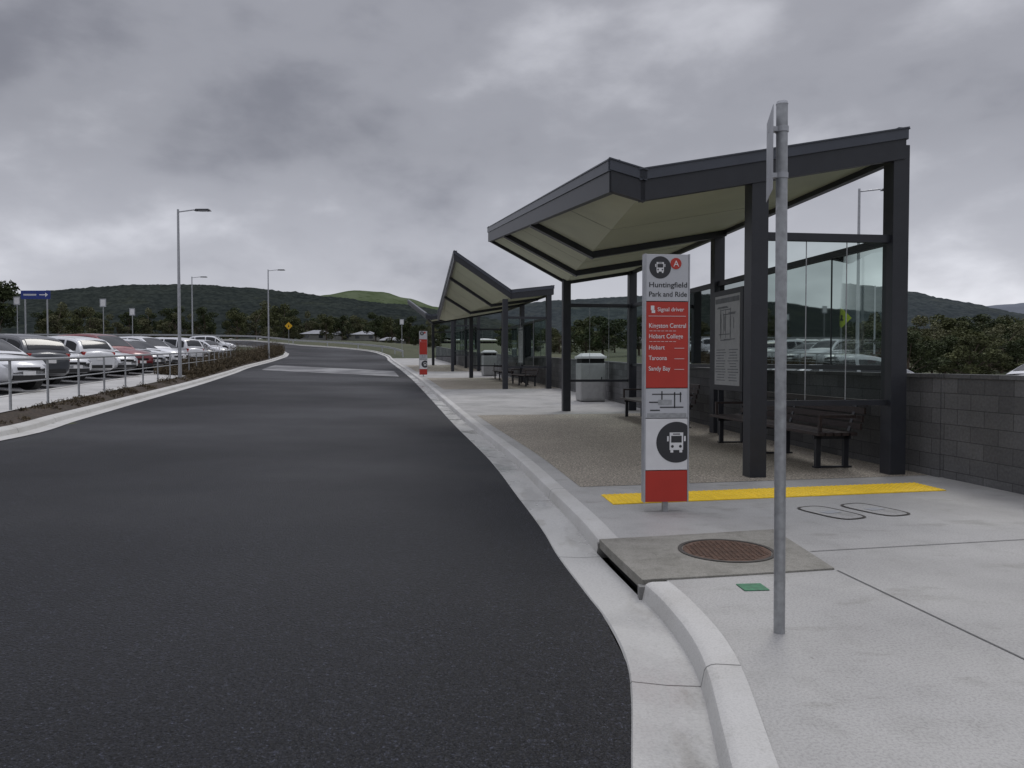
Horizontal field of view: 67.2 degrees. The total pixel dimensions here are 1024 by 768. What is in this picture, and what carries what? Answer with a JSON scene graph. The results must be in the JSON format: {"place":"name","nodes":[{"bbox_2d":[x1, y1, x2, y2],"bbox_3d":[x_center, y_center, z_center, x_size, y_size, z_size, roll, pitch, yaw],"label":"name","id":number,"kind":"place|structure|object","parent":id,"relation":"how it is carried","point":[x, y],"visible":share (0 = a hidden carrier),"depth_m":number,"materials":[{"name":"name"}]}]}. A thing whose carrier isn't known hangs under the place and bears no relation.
{"place":"outdoors","nodes":[
{"label":"outdoors","id":0,"kind":"place"},
{"bbox_2d":[0,366,168,395],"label":"car park","id":1,"kind":"structure","parent":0,"point":[16,388],"depth_m":29.64,"materials":[{"name":"asphalt"}]},
{"bbox_2d":[0,339,45,389],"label":"parked car","id":2,"kind":"object","parent":1,"relation":"on","point":[27,370],"visible":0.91,"depth_m":22.83,"materials":[{"name":"white paint"}]},
{"bbox_2d":[0,334,70,385],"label":"parked car","id":3,"kind":"object","parent":1,"relation":"on","point":[37,346],"visible":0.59,"depth_m":25.58,"materials":[{"name":"grey paint"}]},
{"bbox_2d":[21,291,50,335],"bbox_3d":[-25.909,-2.937,41.962,1.600,4.294,0.103,0,2,0],"label":"direction sign","id":4,"kind":"object","parent":1,"relation":"on","point":[25,295],"visible":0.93,"depth_m":41.87,"materials":[{"name":"metal"}]},
{"bbox_2d":[0,373,153,397],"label":"kerb","id":5,"kind":"structure","parent":1,"relation":"on","point":[70,386],"depth_m":26.03,"materials":[{"name":"concrete"}]},
{"bbox_2d":[66,348,91,380],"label":"parked car","id":6,"kind":"object","parent":1,"relation":"on","point":[85,366],"visible":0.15,"depth_m":28.83,"materials":[{"name":"white paint"}]},
{"bbox_2d":[46,336,115,377],"bbox_3d":[-18.917,-1.121,31.884,4.532,1.732,2.321,0,2,14],"label":"parked car","id":7,"kind":"object","parent":1,"relation":"on","point":[87,346],"visible":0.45,"depth_m":31.20,"materials":[{"name":"white paint"}]},
{"bbox_2d":[58,334,152,372],"bbox_3d":[-20.442,-1.532,38.172,5.060,1.940,2.420,0,2,14],"label":"parked car","id":8,"kind":"object","parent":1,"relation":"on","point":[121,345],"visible":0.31,"depth_m":37.73,"materials":[{"name":"red paint"}]},
{"bbox_2d":[87,348,137,375],"bbox_3d":[-19.648,-1.250,34.979,5.170,1.687,2.354,0,2,14],"label":"parked car","id":9,"kind":"object","parent":1,"relation":"on","point":[131,362],"visible":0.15,"depth_m":34.52,"materials":[{"name":"white paint"}]},
{"bbox_2d":[125,340,165,370],"bbox_3d":[-21.249,-1.561,41.372,5.170,1.687,2.354,0,2,14],"label":"parked car","id":10,"kind":"object","parent":1,"relation":"on","point":[161,358],"visible":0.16,"depth_m":41.25,"materials":[{"name":"silver paint"}]},
{"bbox_2d":[123,339,171,367],"bbox_3d":[-22.052,-1.738,44.566,4.532,1.732,2.321,0,2,14],"label":"parked car","id":11,"kind":"object","parent":1,"relation":"on","point":[150,347],"visible":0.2,"depth_m":44.40,"materials":[{"name":"white paint"}]},
{"bbox_2d":[120,336,185,366],"bbox_3d":[-22.899,-2.003,47.862,5.060,1.940,2.420,0,2,14],"label":"parked car","id":12,"kind":"object","parent":1,"relation":"on","point":[159,344],"visible":0.25,"depth_m":47.25,"materials":[{"name":"white paint"}]},
{"bbox_2d":[158,337,203,360],"bbox_3d":[-24.928,-2.392,55.554,5.060,1.940,2.420,0,2,14],"label":"parked car","id":13,"kind":"object","parent":1,"relation":"on","point":[190,345],"visible":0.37,"depth_m":54.60,"materials":[{"name":"white paint"}]},
{"bbox_2d":[190,336,235,349],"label":"parked car","id":14,"kind":"object","parent":1,"relation":"on","point":[219,341],"visible":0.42,"depth_m":81.13,"materials":[{"name":"white paint"}]},
{"bbox_2d":[198,340,229,352],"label":"parked car","id":15,"kind":"object","parent":1,"relation":"on","point":[209,344],"visible":0.22,"depth_m":68.75,"materials":[{"name":"white paint"}]},
{"bbox_2d":[0,374,184,412],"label":"path","id":16,"kind":"structure","parent":0,"point":[25,400],"depth_m":23.59,"materials":[{"name":"concrete"}]},
{"bbox_2d":[0,349,235,410],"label":"handrail","id":17,"kind":"object","parent":16,"relation":"on","point":[47,379],"visible":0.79,"depth_m":22.34,"materials":[{"name":"metal"}]},
{"bbox_2d":[0,355,281,426],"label":"planting bed","id":18,"kind":"object","parent":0,"point":[31,413],"visible":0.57,"depth_m":19.55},
{"bbox_2d":[0,371,214,423],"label":"ground cover","id":19,"kind":"object","parent":18,"relation":"on","point":[117,392],"visible":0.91,"depth_m":22.11,"materials":[{"name":"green plant"}]},
{"bbox_2d":[177,209,211,377],"bbox_3d":[-14.836,-4.149,35.896,1.671,7.965,0.300,0,2,0],"label":"street lamp","id":20,"kind":"object","parent":18,"relation":"on","point":[179,303],"visible":0.88,"depth_m":35.84,"materials":[{"name":"metal"}]},
{"bbox_2d":[153,338,285,376],"bbox_3d":[-22.815,-3.008,64.899,3.693,3.910,55.689,0,2,-12],"label":"shrub planting","id":21,"kind":"object","parent":18,"relation":"on","point":[246,356],"visible":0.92,"depth_m":55.40,"materials":[{"name":"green plant"}]},
{"bbox_2d":[0,284,622,341],"bbox_3d":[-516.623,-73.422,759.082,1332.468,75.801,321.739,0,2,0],"label":"hill","id":22,"kind":"structure","parent":0,"point":[157,298],"depth_m":720.96,"materials":[{"name":"plant"}]},
{"bbox_2d":[0,341,630,767],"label":"road","id":23,"kind":"structure","parent":0,"point":[254,567],"depth_m":5.10,"materials":[{"name":"asphalt"}]},
{"bbox_2d":[0,345,288,440],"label":"kerb","id":24,"kind":"structure","parent":23,"relation":"on","point":[38,425],"depth_m":20.48,"materials":[{"name":"concrete"}]},
{"bbox_2d":[262,365,398,376],"bbox_3d":[-13.947,-1.068,58.542,20.272,0.679,7.492,1,2,32],"label":"road crossing patch","id":25,"kind":"object","parent":23,"relation":"on","point":[331,370],"visible":0.99,"depth_m":58.21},
{"bbox_2d":[387,359,718,767],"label":"gutter","id":26,"kind":"object","parent":23,"relation":"on","point":[670,725],"visible":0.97,"depth_m":4.32,"materials":[{"name":"concrete"}]},
{"bbox_2d":[642,581,778,767],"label":"kerb","id":27,"kind":"structure","parent":26,"relation":"on","point":[740,738],"depth_m":3.63,"materials":[{"name":"concrete"}]},
{"bbox_2d":[300,330,334,339],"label":"house","id":28,"kind":"structure","parent":0,"point":[313,335],"depth_m":325.84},
{"bbox_2d":[321,290,438,309],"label":"grass hill","id":29,"kind":"structure","parent":0,"point":[379,297],"depth_m":1060.75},
{"bbox_2d":[1,339,1010,656],"bbox_3d":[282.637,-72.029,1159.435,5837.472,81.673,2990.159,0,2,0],"label":"ground","id":30,"kind":"structure","parent":0,"point":[615,355],"depth_m":120.66,"materials":[{"name":"green plant"}]},
{"bbox_2d":[0,280,20,331],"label":"tree","id":31,"kind":"object","parent":30,"relation":"on","point":[7,292],"visible":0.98,"depth_m":59.98,"materials":[{"name":"green plant"}]},
{"bbox_2d":[29,309,61,332],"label":"tree","id":32,"kind":"object","parent":30,"relation":"on","point":[44,312],"visible":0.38,"depth_m":204.57,"materials":[{"name":"green plant"}]},
{"bbox_2d":[34,302,74,335],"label":"tree","id":33,"kind":"object","parent":30,"relation":"on","point":[55,328],"visible":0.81,"depth_m":180.70,"materials":[{"name":"green plant"}]},
{"bbox_2d":[40,309,72,332],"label":"tree","id":34,"kind":"object","parent":30,"relation":"on","point":[64,315],"visible":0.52,"depth_m":206.05,"materials":[{"name":"green plant"}]},
{"bbox_2d":[65,306,94,333],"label":"tree","id":35,"kind":"object","parent":30,"relation":"on","point":[76,319],"visible":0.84,"depth_m":161.50,"materials":[{"name":"green plant"}]},
{"bbox_2d":[77,307,104,333],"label":"tree","id":36,"kind":"object","parent":30,"relation":"on","point":[94,327],"visible":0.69,"depth_m":140.47,"materials":[{"name":"green plant"}]},
{"bbox_2d":[105,314,128,333],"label":"tree","id":37,"kind":"object","parent":30,"relation":"on","point":[119,330],"visible":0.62,"depth_m":150.44,"materials":[{"name":"green plant"}]},
{"bbox_2d":[118,311,143,333],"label":"tree","id":38,"kind":"object","parent":30,"relation":"on","point":[128,317],"visible":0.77,"depth_m":158.40,"materials":[{"name":"green plant"}]},
{"bbox_2d":[131,308,157,337],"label":"tree","id":39,"kind":"object","parent":30,"relation":"on","point":[146,328],"visible":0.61,"depth_m":187.65,"materials":[{"name":"green plant"}]},
{"bbox_2d":[154,312,184,337],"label":"tree","id":40,"kind":"object","parent":30,"relation":"on","point":[166,324],"visible":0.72,"depth_m":154.56,"materials":[{"name":"green plant"}]},
{"bbox_2d":[158,306,188,332],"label":"tree","id":41,"kind":"object","parent":30,"relation":"on","point":[167,314],"visible":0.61,"depth_m":165.81,"materials":[{"name":"green plant"}]},
{"bbox_2d":[188,306,218,334],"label":"tree","id":42,"kind":"object","parent":30,"relation":"on","point":[205,319],"visible":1,"depth_m":182.68,"materials":[{"name":"green plant"}]},
{"bbox_2d":[28,334,403,356],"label":"guardrail","id":43,"kind":"object","parent":30,"relation":"on","point":[358,344],"visible":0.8,"depth_m":116.85,"materials":[{"name":"metal"}]},
{"bbox_2d":[222,310,246,338],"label":"tree","id":44,"kind":"object","parent":30,"relation":"on","point":[240,324],"visible":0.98,"depth_m":143.37,"materials":[{"name":"green plant"}]},
{"bbox_2d":[234,300,277,338],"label":"tree","id":45,"kind":"object","parent":30,"relation":"on","point":[253,317],"visible":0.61,"depth_m":157.53,"materials":[{"name":"green plant"}]},
{"bbox_2d":[253,307,284,332],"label":"tree","id":46,"kind":"object","parent":30,"relation":"on","point":[264,315],"visible":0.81,"depth_m":186.44,"materials":[{"name":"green plant"}]},
{"bbox_2d":[267,303,300,337],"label":"tree","id":47,"kind":"object","parent":30,"relation":"on","point":[275,313],"visible":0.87,"depth_m":305.11,"materials":[{"name":"green plant"}]},
{"bbox_2d":[221,339,391,358],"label":"kerb","id":48,"kind":"structure","parent":30,"relation":"on","point":[386,355],"depth_m":109.11,"materials":[{"name":"concrete"}]},
{"bbox_2d":[312,313,335,339],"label":"tree","id":49,"kind":"object","parent":30,"relation":"on","point":[329,324],"visible":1,"depth_m":316.64,"materials":[{"name":"green plant"}]},
{"bbox_2d":[331,315,354,340],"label":"tree","id":50,"kind":"object","parent":30,"relation":"on","point":[339,323],"visible":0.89,"depth_m":323.96,"materials":[{"name":"green plant"}]},
{"bbox_2d":[351,331,379,340],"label":"house","id":51,"kind":"structure","parent":30,"relation":"on","point":[360,336],"depth_m":335.62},
{"bbox_2d":[363,312,389,341],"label":"tree","id":52,"kind":"object","parent":30,"relation":"on","point":[376,325],"visible":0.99,"depth_m":300.56,"materials":[{"name":"green plant"}]},
{"bbox_2d":[381,317,402,342],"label":"tree","id":53,"kind":"object","parent":30,"relation":"on","point":[388,324],"visible":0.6,"depth_m":357.35,"materials":[{"name":"green plant"}]},
{"bbox_2d":[393,316,419,343],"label":"tree","id":54,"kind":"object","parent":30,"relation":"on","point":[406,328],"visible":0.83,"depth_m":327.45,"materials":[{"name":"green plant"}]},
{"bbox_2d":[409,324,425,343],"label":"tree","id":55,"kind":"object","parent":30,"relation":"on","point":[415,329],"visible":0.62,"depth_m":302.87,"materials":[{"name":"green plant"}]},
{"bbox_2d":[421,320,441,346],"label":"tree","id":56,"kind":"object","parent":30,"relation":"on","point":[436,340],"visible":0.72,"depth_m":304.39,"materials":[{"name":"green plant"}]},
{"bbox_2d":[517,330,545,351],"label":"tree","id":57,"kind":"object","parent":30,"relation":"on","point":[537,347],"visible":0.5,"depth_m":152.08,"materials":[{"name":"green plant"}]},
{"bbox_2d":[552,329,574,353],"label":"tree","id":58,"kind":"object","parent":30,"relation":"on","point":[557,342],"visible":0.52,"depth_m":184.06,"materials":[{"name":"green plant"}]},
{"bbox_2d":[571,317,600,352],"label":"tree","id":59,"kind":"object","parent":30,"relation":"on","point":[579,327],"visible":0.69,"depth_m":176.30,"materials":[{"name":"green plant"}]},
{"bbox_2d":[575,316,626,354],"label":"tree","id":60,"kind":"object","parent":30,"relation":"on","point":[607,333],"visible":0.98,"depth_m":149.60,"materials":[{"name":"green plant"}]},
{"bbox_2d":[620,315,641,355],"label":"tree","id":61,"kind":"object","parent":30,"relation":"on","point":[639,330],"visible":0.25,"depth_m":158.66,"materials":[{"name":"green plant"}]},
{"bbox_2d":[436,346,1023,494],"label":"block wall","id":62,"kind":"structure","parent":30,"relation":"on","point":[967,428],"depth_m":10.24,"materials":[{"name":"concrete"}]},
{"bbox_2d":[772,354,913,372],"bbox_3d":[8.390,0.058,19.009,4.935,1.611,2.247,0,2,-4],"label":"parked car","id":63,"kind":"object","parent":30,"relation":"on","point":[856,359],"visible":0.12,"depth_m":18.19,"materials":[{"name":"silver paint"}]},
{"bbox_2d":[846,321,872,354],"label":"tree","id":64,"kind":"object","parent":30,"relation":"on","point":[868,326],"visible":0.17,"depth_m":86.17,"materials":[{"name":"green plant"}]},
{"bbox_2d":[864,329,909,356],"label":"tree","id":65,"kind":"object","parent":30,"relation":"on","point":[870,335],"visible":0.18,"depth_m":95.34,"materials":[{"name":"green plant"}]},
{"bbox_2d":[871,330,951,372],"bbox_3d":[27.501,-1.689,53.689,4.698,4.109,4.172,0,2,2],"label":"tree","id":66,"kind":"object","parent":30,"relation":"on","point":[925,359],"visible":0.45,"depth_m":52.95,"materials":[{"name":"green plant"}]},
{"bbox_2d":[907,315,942,339],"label":"tree","id":67,"kind":"object","parent":30,"relation":"on","point":[925,331],"visible":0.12,"depth_m":131.79,"materials":[{"name":"green plant"}]},
{"bbox_2d":[914,340,957,372],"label":"tree","id":68,"kind":"object","parent":30,"relation":"on","point":[936,344],"visible":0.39,"depth_m":67.73,"materials":[{"name":"green plant"}]},
{"bbox_2d":[920,334,959,373],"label":"tree","id":69,"kind":"object","parent":30,"relation":"on","point":[951,341],"visible":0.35,"depth_m":70.26,"materials":[{"name":"green plant"}]},
{"bbox_2d":[917,314,969,338],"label":"tree","id":70,"kind":"object","parent":30,"relation":"on","point":[949,323],"visible":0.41,"depth_m":131.48,"materials":[{"name":"green plant"}]},
{"bbox_2d":[932,329,987,373],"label":"tree","id":71,"kind":"object","parent":30,"relation":"on","point":[937,335],"visible":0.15,"depth_m":75.61,"materials":[{"name":"green plant"}]},
{"bbox_2d":[950,325,984,356],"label":"tree","id":72,"kind":"object","parent":30,"relation":"on","point":[962,331],"visible":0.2,"depth_m":81.32,"materials":[{"name":"green plant"}]},
{"bbox_2d":[952,316,986,335],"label":"tree","id":73,"kind":"object","parent":30,"relation":"on","point":[973,326],"visible":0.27,"depth_m":160.52,"materials":[{"name":"green plant"}]},
{"bbox_2d":[938,330,1007,373],"bbox_3d":[34.543,-1.867,57.519,4.437,4.267,4.701,1,2,37],"label":"tree","id":74,"kind":"object","parent":30,"relation":"on","point":[969,356],"visible":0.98,"depth_m":57.00,"materials":[{"name":"green plant"}]},
{"bbox_2d":[972,313,993,331],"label":"tree","id":75,"kind":"object","parent":30,"relation":"on","point":[981,317],"visible":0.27,"depth_m":185.13,"materials":[{"name":"green plant"}]},
{"bbox_2d":[979,347,1015,374],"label":"tree","id":76,"kind":"object","parent":30,"relation":"on","point":[1005,365],"visible":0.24,"depth_m":68.76,"materials":[{"name":"green plant"}]},
{"bbox_2d":[980,322,1023,372],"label":"tree","id":77,"kind":"object","parent":30,"relation":"on","point":[1018,327],"visible":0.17,"depth_m":78.60,"materials":[{"name":"green plant"}]},
{"bbox_2d":[987,318,1022,337],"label":"tree","id":78,"kind":"object","parent":30,"relation":"on","point":[997,321],"visible":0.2,"depth_m":132.82,"materials":[{"name":"green plant"}]},
{"bbox_2d":[990,337,1023,369],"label":"tree","id":79,"kind":"object","parent":30,"relation":"on","point":[1015,352],"visible":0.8,"depth_m":70.71,"materials":[{"name":"green plant"}]},
{"bbox_2d":[0,0,1023,339],"label":"sky","id":80,"kind":"structure","parent":0,"point":[338,146],"materials":[{"name":"grey"}]},
{"bbox_2d":[261,283,1023,339],"bbox_3d":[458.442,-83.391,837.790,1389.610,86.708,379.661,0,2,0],"label":"hill","id":81,"kind":"structure","parent":0,"point":[922,304],"depth_m":771.09,"materials":[{"name":"plant"}]},
{"bbox_2d":[392,358,1023,767],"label":"pavement","id":82,"kind":"structure","parent":0,"point":[844,670],"depth_m":4.63,"materials":[{"name":"concrete"}]},
{"bbox_2d":[419,331,426,375],"bbox_3d":[-5.529,-1.873,47.968,0.504,2.849,0.122,0,2,-10],"label":"totem sign","id":83,"kind":"object","parent":82,"relation":"on","point":[423,353],"visible":1,"depth_m":47.91,"materials":[{"name":"metal"}]},
{"bbox_2d":[406,365,480,371],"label":"aggregate paving","id":84,"kind":"structure","parent":82,"relation":"on","point":[433,368],"depth_m":62.50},
{"bbox_2d":[407,299,479,370],"bbox_3d":[-5.839,-4.095,62.889,4.346,6.585,12.625,0,2,-12],"label":"bus shelter","id":85,"kind":"object","parent":84,"relation":"on","point":[464,333],"visible":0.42,"depth_m":62.15,"materials":[{"name":"grey metal"}]},
{"bbox_2d":[481,350,496,375],"bbox_3d":[-1.450,-1.300,48.780,0.920,1.680,0.865,0,2,-12],"label":"litter bin","id":86,"kind":"object","parent":82,"relation":"on","point":[488,357],"visible":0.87,"depth_m":48.40,"materials":[{"name":"grey metal"}]},
{"bbox_2d":[427,377,556,388],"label":"aggregate paving","id":87,"kind":"structure","parent":82,"relation":"on","point":[468,383],"depth_m":37.72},
{"bbox_2d":[437,250,554,388],"bbox_3d":[-1.413,-2.678,39.788,4.477,6.549,12.625,0,2,-10],"label":"bus shelter","id":88,"kind":"object","parent":87,"relation":"on","point":[471,290],"visible":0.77,"depth_m":35.72,"materials":[{"name":"grey metal"}]},
{"bbox_2d":[518,325,524,382],"bbox_3d":[0.495,-1.529,39.599,0.131,2.930,1.420,0,2,-10],"label":"timetable case","id":89,"kind":"object","parent":87,"relation":"on","point":[521,345],"visible":0.99,"depth_m":39.32,"materials":[{"name":"grey metal"}]},
{"bbox_2d":[510,365,539,385],"bbox_3d":[0.578,-0.424,37.004,0.735,0.975,3.900,0,2,-10],"label":"bench","id":90,"kind":"object","parent":87,"relation":"on","point":[526,375],"visible":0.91,"depth_m":36.91,"materials":[{"name":"grey metal"}]},
{"bbox_2d":[390,358,617,552],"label":"kerb","id":91,"kind":"structure","parent":82,"relation":"on","point":[591,527],"depth_m":9.54,"materials":[{"name":"concrete"}]},
{"bbox_2d":[575,353,606,401],"bbox_3d":[2.680,-0.207,26.302,0.920,1.680,0.865,0,2,-8],"label":"litter bin","id":92,"kind":"object","parent":82,"relation":"on","point":[590,391],"visible":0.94,"depth_m":25.91,"materials":[{"name":"grey metal"}]},
{"bbox_2d":[583,369,603,398],"bbox_3d":[2.736,-0.006,25.909,0.700,1.000,0.020,0,2,-8],"label":"door","id":93,"kind":"structure","parent":92,"relation":"in","point":[591,390],"depth_m":25.90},
{"bbox_2d":[641,253,689,511],"bbox_3d":[1.535,0.005,7.705,0.458,2.590,0.110,0,2,-6],"label":"totem sign","id":94,"kind":"object","parent":82,"relation":"on","point":[665,376],"visible":1,"depth_m":7.66,"materials":[{"name":"metal"}]},
{"bbox_2d":[478,413,925,486],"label":"aggregate paving","id":95,"kind":"structure","parent":82,"relation":"on","point":[583,450],"depth_m":12.73,"materials":[{"name":"concrete"}]},
{"bbox_2d":[620,384,699,427],"bbox_3d":[3.505,0.448,18.779,0.735,0.975,3.900,0,2,-7],"label":"bench","id":96,"kind":"object","parent":95,"relation":"on","point":[639,399],"visible":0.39,"depth_m":18.99,"materials":[{"name":"grey metal"}]},
{"bbox_2d":[487,126,909,477],"bbox_3d":[2.258,-1.362,16.091,4.346,5.904,12.625,0,2,-7],"label":"bus shelter","id":97,"kind":"object","parent":95,"relation":"on","point":[610,217],"visible":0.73,"depth_m":11.11,"materials":[{"name":"grey metal"}]},
{"bbox_2d":[713,286,743,434],"bbox_3d":[4.296,-0.402,15.226,0.131,2.930,1.420,0,2,-8],"label":"timetable case","id":98,"kind":"object","parent":95,"relation":"on","point":[728,329],"visible":0.94,"depth_m":15.13,"materials":[{"name":"grey metal"}]},
{"bbox_2d":[710,392,867,467],"bbox_3d":[4.331,0.653,12.587,0.735,0.975,3.900,0,2,-7],"label":"bench","id":99,"kind":"object","parent":95,"relation":"on","point":[819,432],"visible":0.8,"depth_m":11.47,"materials":[{"name":"grey metal"}]},
{"bbox_2d":[597,529,833,599],"bbox_3d":[1.600,1.398,6.008,1.788,0.182,1.358,0,2,-12],"label":"drain pit","id":100,"kind":"object","parent":82,"relation":"on","point":[638,563],"visible":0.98,"depth_m":5.89,"materials":[{"name":"concrete"}]},
{"bbox_2d":[453,390,1023,658],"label":"pavement joint","id":101,"kind":"object","parent":82,"relation":"on","point":[893,596],"visible":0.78,"depth_m":5.02,"materials":[{"name":"grey"}]},
{"bbox_2d":[736,583,768,590],"bbox_3d":[1.600,1.350,5.121,0.170,0.006,0.150,0,2,-5],"label":"valve marker","id":102,"kind":"object","parent":82,"relation":"on","point":[753,587],"visible":1,"depth_m":5.10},
{"bbox_2d":[601,482,945,504],"bbox_3d":[3.020,1.240,8.804,4.127,0.017,0.570,0,2,-12],"label":"tactile strip","id":103,"kind":"object","parent":82,"relation":"on","point":[698,495],"visible":0.81,"depth_m":8.79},
{"bbox_2d":[766,100,788,633],"bbox_3d":[1.449,-0.027,4.200,0.115,3.015,0.340,0,2,12],"label":"sign pole","id":104,"kind":"object","parent":82,"relation":"on","point":[780,129],"visible":0.98,"depth_m":4.21,"materials":[{"name":"metal"}]},
{"bbox_2d":[798,506,865,518],"bbox_3d":[3.170,1.275,7.660,0.380,0.008,0.680,-1,2,-24],"label":"service cover","id":105,"kind":"object","parent":82,"relation":"on","point":[831,512],"visible":1,"depth_m":7.65,"materials":[{"name":"concrete"}]},
{"bbox_2d":[841,503,909,515],"bbox_3d":[3.680,1.270,7.819,0.380,0.008,0.680,-1,2,-24],"label":"service cover","id":106,"kind":"object","parent":82,"relation":"on","point":[875,509],"visible":1,"depth_m":7.80,"materials":[{"name":"concrete"}]},
{"bbox_2d":[987,303,1023,313],"bbox_3d":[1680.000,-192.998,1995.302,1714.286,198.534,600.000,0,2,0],"label":"hill","id":107,"kind":"structure","parent":0,"point":[1018,308],"depth_m":2069.88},
{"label":"car park","id":108,"kind":"structure","parent":0,"visible":0},
{"bbox_2d":[855,189,882,353],"bbox_3d":[15.546,-3.834,32.904,1.821,8.986,0.300,0,2,0],"label":"street lamp","id":109,"kind":"object","parent":108,"relation":"on","point":[858,292],"visible":0.48,"depth_m":32.84,"materials":[{"name":"metal"}]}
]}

